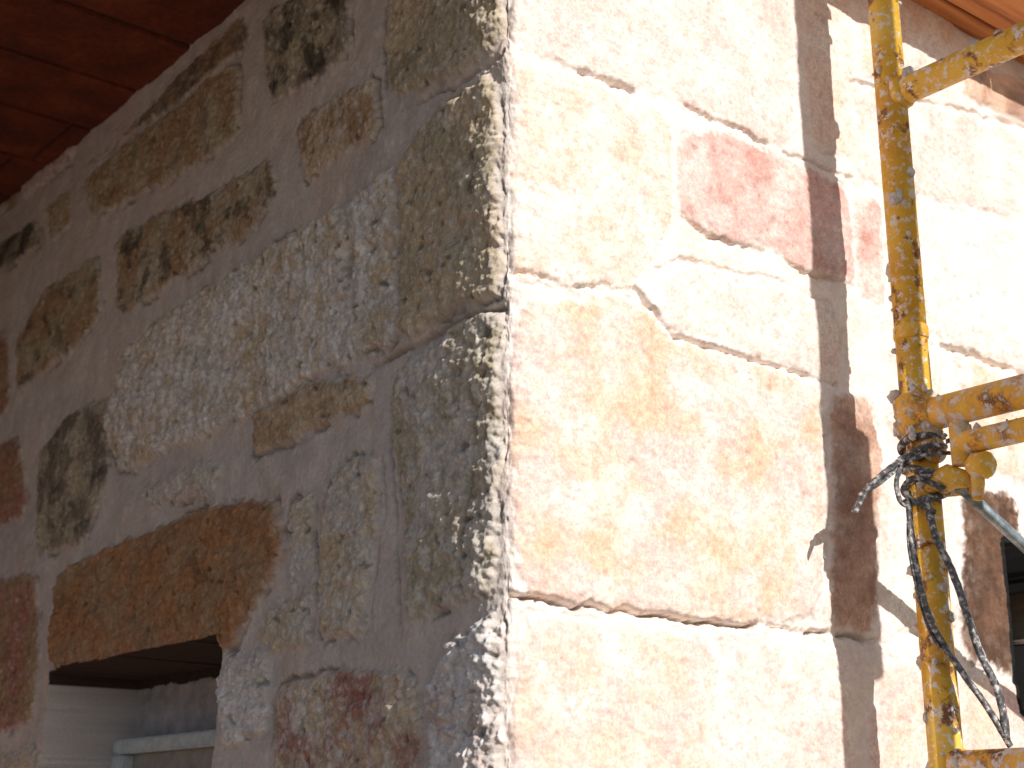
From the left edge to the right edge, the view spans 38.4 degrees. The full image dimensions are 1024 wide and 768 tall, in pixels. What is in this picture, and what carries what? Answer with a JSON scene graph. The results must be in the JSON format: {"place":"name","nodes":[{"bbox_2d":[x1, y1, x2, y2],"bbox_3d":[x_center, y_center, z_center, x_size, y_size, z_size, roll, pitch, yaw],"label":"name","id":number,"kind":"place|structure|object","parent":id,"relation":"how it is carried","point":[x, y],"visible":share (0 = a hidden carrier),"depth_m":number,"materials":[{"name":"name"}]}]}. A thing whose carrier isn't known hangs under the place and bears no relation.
{"place":"outdoors","nodes":[
{"label":"outdoors","id":0,"kind":"place"},
{"label":"ground","id":1,"kind":"structure","parent":0,"visible":0},
{"bbox_2d":[0,0,1023,767],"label":"masonry walls","id":2,"kind":"structure","parent":1,"relation":"on","point":[448,382],"depth_m":2.42,"materials":[{"name":"beige stone"}]},
{"bbox_2d":[113,729,215,754],"bbox_3d":[-0.609,0.694,2.870,0.040,0.030,0.707,13,-21,-37],"label":"window","id":3,"kind":"structure","parent":2,"relation":"attached to","point":[176,742],"depth_m":2.94,"materials":[{"name":"paint"}]},
{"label":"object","id":4,"kind":"object","parent":2,"relation":"on","visible":0},
{"bbox_2d":[0,0,189,199],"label":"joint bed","id":5,"kind":"object","parent":4,"relation":"attached to","point":[32,157],"depth_m":3.13,"materials":[{"name":"wood"}]},
{"bbox_2d":[0,151,10,163],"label":"terracotta slab","id":6,"kind":"structure","parent":5,"relation":"on","point":[4,156],"depth_m":3.62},
{"bbox_2d":[0,195,10,204],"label":"terracotta slab","id":7,"kind":"structure","parent":5,"relation":"on","point":[5,198],"depth_m":3.88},
{"bbox_2d":[0,154,46,194],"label":"terracotta slab","id":8,"kind":"structure","parent":5,"relation":"on","point":[17,172],"depth_m":3.72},
{"bbox_2d":[0,102,68,158],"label":"terracotta slab","id":9,"kind":"structure","parent":5,"relation":"on","point":[26,133],"depth_m":3.49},
{"bbox_2d":[33,123,90,164],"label":"terracotta slab","id":10,"kind":"structure","parent":5,"relation":"on","point":[71,135],"depth_m":3.56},
{"bbox_2d":[0,46,136,128],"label":"terracotta slab","id":11,"kind":"structure","parent":5,"relation":"on","point":[47,88],"depth_m":3.31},
{"bbox_2d":[0,0,189,90],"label":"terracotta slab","id":12,"kind":"structure","parent":5,"relation":"on","point":[86,40],"depth_m":3.10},
{"bbox_2d":[68,0,244,43],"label":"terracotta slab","id":13,"kind":"structure","parent":5,"relation":"on","point":[190,21],"depth_m":3.00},
{"bbox_2d":[851,0,1023,767],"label":"scaffold frame","id":14,"kind":"object","parent":1,"relation":"on","point":[924,415],"visible":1,"depth_m":2.33,"materials":[{"name":"yellow paint"}]},
{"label":"roof edge","id":15,"kind":"object","parent":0,"visible":0},
{"bbox_2d":[912,0,1000,39],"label":"soffit board","id":16,"kind":"object","parent":15,"relation":"attached to","point":[965,22],"visible":0.08,"depth_m":3.01,"materials":[{"name":"brown wood"}]},
{"bbox_2d":[948,0,1023,30],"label":"soffit board","id":17,"kind":"object","parent":15,"relation":"attached to","point":[1001,15],"visible":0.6,"depth_m":2.98,"materials":[{"name":"brown wood"}]},
{"bbox_2d":[1013,54,1023,64],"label":"soffit board","id":18,"kind":"object","parent":15,"relation":"attached to","point":[1020,59],"depth_m":3.17,"materials":[{"name":"brown wood"}]},
{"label":"frame sill","id":19,"kind":"object","parent":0,"visible":0},
{"bbox_2d":[111,755,132,767],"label":"frame stile","id":20,"kind":"object","parent":19,"relation":"on","point":[122,761],"visible":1,"depth_m":3.08,"materials":[{"name":"paint"}]},
{"bbox_2d":[132,748,213,767],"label":"pane","id":21,"kind":"object","parent":19,"relation":"on","point":[197,758],"visible":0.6,"depth_m":2.94,"materials":[{"name":"glass"}]}
]}

